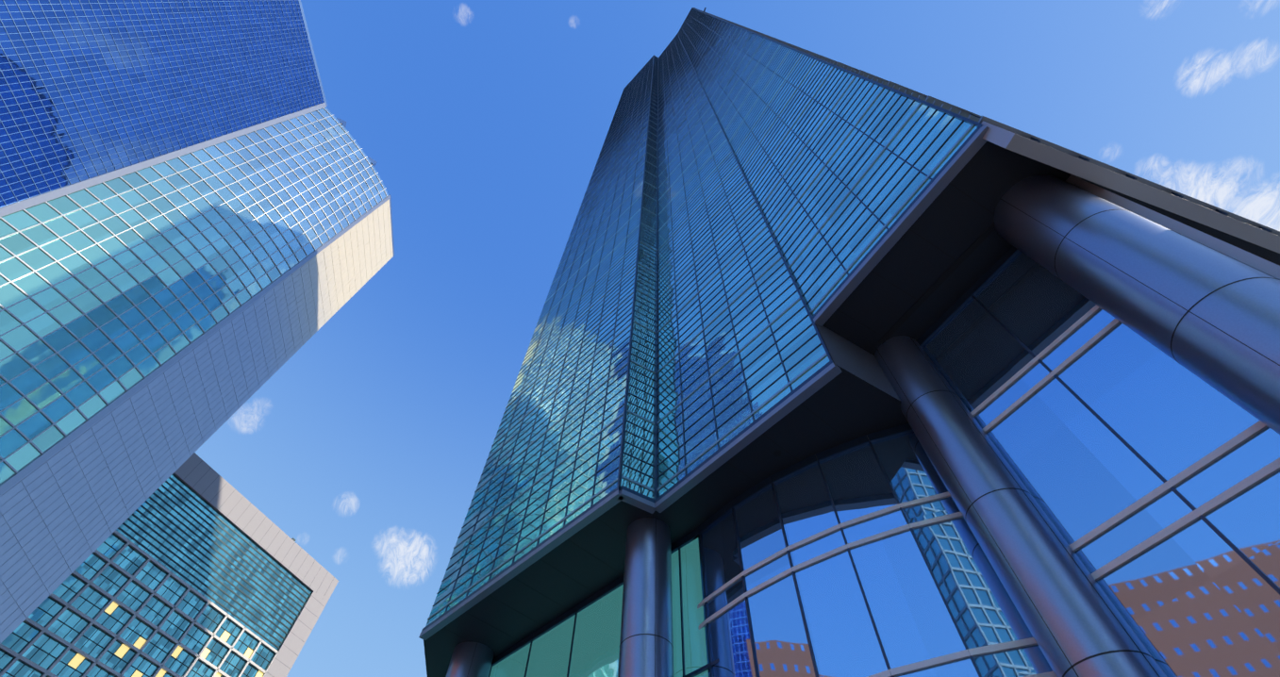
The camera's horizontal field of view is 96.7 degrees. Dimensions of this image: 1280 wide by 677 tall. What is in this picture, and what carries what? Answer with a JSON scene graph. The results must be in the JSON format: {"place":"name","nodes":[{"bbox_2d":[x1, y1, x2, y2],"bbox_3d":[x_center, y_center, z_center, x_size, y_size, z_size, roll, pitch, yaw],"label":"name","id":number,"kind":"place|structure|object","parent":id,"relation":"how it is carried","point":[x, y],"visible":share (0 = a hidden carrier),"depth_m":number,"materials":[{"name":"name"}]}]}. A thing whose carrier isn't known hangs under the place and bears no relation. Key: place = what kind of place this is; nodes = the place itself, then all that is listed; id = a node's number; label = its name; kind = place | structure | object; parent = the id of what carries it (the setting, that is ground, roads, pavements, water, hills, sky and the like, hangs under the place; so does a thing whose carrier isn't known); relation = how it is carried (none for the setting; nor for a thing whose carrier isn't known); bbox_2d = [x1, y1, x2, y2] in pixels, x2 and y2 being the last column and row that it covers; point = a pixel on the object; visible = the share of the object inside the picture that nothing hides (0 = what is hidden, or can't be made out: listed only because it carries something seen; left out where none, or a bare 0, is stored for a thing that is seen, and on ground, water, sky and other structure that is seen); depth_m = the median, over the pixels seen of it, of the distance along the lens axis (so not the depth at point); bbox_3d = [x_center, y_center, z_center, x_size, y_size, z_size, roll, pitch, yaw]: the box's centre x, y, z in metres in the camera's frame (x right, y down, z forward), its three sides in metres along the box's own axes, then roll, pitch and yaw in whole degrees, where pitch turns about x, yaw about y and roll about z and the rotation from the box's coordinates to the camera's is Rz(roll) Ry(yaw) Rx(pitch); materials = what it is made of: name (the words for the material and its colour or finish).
{"place":"outdoors","nodes":[
{"label":"outdoors","id":0,"kind":"place"},
{"bbox_2d":[194,0,1279,676],"label":"sky","id":1,"kind":"structure","parent":0,"point":[485,124],"materials":[{"name":"blue"}]},
{"bbox_2d":[423,9,1279,676],"bbox_3d":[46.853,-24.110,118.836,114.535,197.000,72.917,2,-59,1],"label":"skyscraper","id":2,"kind":"structure","parent":0,"point":[857,396],"depth_m":28.02,"materials":[{"name":"blue glass"}]},
{"bbox_2d":[418,120,1279,656],"bbox_3d":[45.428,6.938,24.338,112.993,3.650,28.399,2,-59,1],"label":"ledge trim","id":3,"kind":"structure","parent":2,"relation":"attached to","point":[1066,164],"depth_m":20.57,"materials":[{"name":"black metal"}]},
{"bbox_2d":[421,7,1279,631],"bbox_3d":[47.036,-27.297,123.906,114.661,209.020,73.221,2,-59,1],"label":"window frames","id":4,"kind":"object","parent":2,"relation":"attached to","point":[963,115],"visible":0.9,"depth_m":34.86,"materials":[{"name":"metal"}]},
{"label":"ground","id":5,"kind":"structure","parent":0,"visible":0},
{"bbox_2d":[0,473,312,676],"bbox_3d":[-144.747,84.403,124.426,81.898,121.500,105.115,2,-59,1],"label":"window glass","id":6,"kind":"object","parent":5,"relation":"on","point":[48,605],"visible":0.33,"depth_m":146.48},
{"bbox_2d":[0,452,338,676],"bbox_3d":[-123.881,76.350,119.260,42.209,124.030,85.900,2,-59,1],"label":"midrise frames","id":7,"kind":"structure","parent":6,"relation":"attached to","point":[207,483],"depth_m":158.25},
{"bbox_2d":[0,0,393,644],"bbox_3d":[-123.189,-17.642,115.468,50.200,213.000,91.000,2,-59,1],"label":"skyscraper","id":8,"kind":"structure","parent":5,"relation":"on","point":[11,613],"depth_m":122.07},
{"bbox_2d":[0,0,394,643],"bbox_3d":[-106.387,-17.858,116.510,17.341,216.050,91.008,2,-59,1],"label":"window frames","id":9,"kind":"structure","parent":8,"relation":"attached to","point":[108,407],"depth_m":124.75,"materials":[{"name":"grey metal"}]},
{"bbox_2d":[445,641,493,676],"bbox_3d":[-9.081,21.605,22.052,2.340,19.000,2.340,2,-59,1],"label":"column","id":10,"kind":"structure","parent":5,"relation":"on","point":[471,659],"depth_m":29.02,"materials":[{"name":"metal"}]},
{"bbox_2d":[617,517,674,676],"bbox_3d":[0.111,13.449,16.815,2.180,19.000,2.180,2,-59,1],"label":"column","id":11,"kind":"structure","parent":5,"relation":"on","point":[646,643],"depth_m":21.19,"materials":[{"name":"metal"}]},
{"bbox_2d":[488,175,1279,676],"bbox_3d":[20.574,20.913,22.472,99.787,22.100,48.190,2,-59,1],"label":"window frames","id":12,"kind":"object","parent":5,"relation":"on","point":[1230,251],"visible":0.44,"depth_m":17.81,"materials":[{"name":"metal"}]},
{"bbox_2d":[489,250,1279,676],"bbox_3d":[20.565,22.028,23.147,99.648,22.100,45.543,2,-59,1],"label":"window glass","id":13,"kind":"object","parent":12,"relation":"in","point":[1199,598],"depth_m":16.42,"materials":[{"name":"blue glass"}]},
{"bbox_2d":[874,335,1166,676],"bbox_3d":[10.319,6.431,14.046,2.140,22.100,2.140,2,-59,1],"label":"column","id":14,"kind":"structure","parent":5,"relation":"on","point":[1076,623],"depth_m":14.88,"materials":[{"name":"metal"}]},
{"bbox_2d":[993,174,1279,434],"bbox_3d":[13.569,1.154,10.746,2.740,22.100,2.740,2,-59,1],"label":"column","id":15,"kind":"structure","parent":5,"relation":"on","point":[1209,316],"depth_m":13.88,"materials":[{"name":"metal"}]}
]}

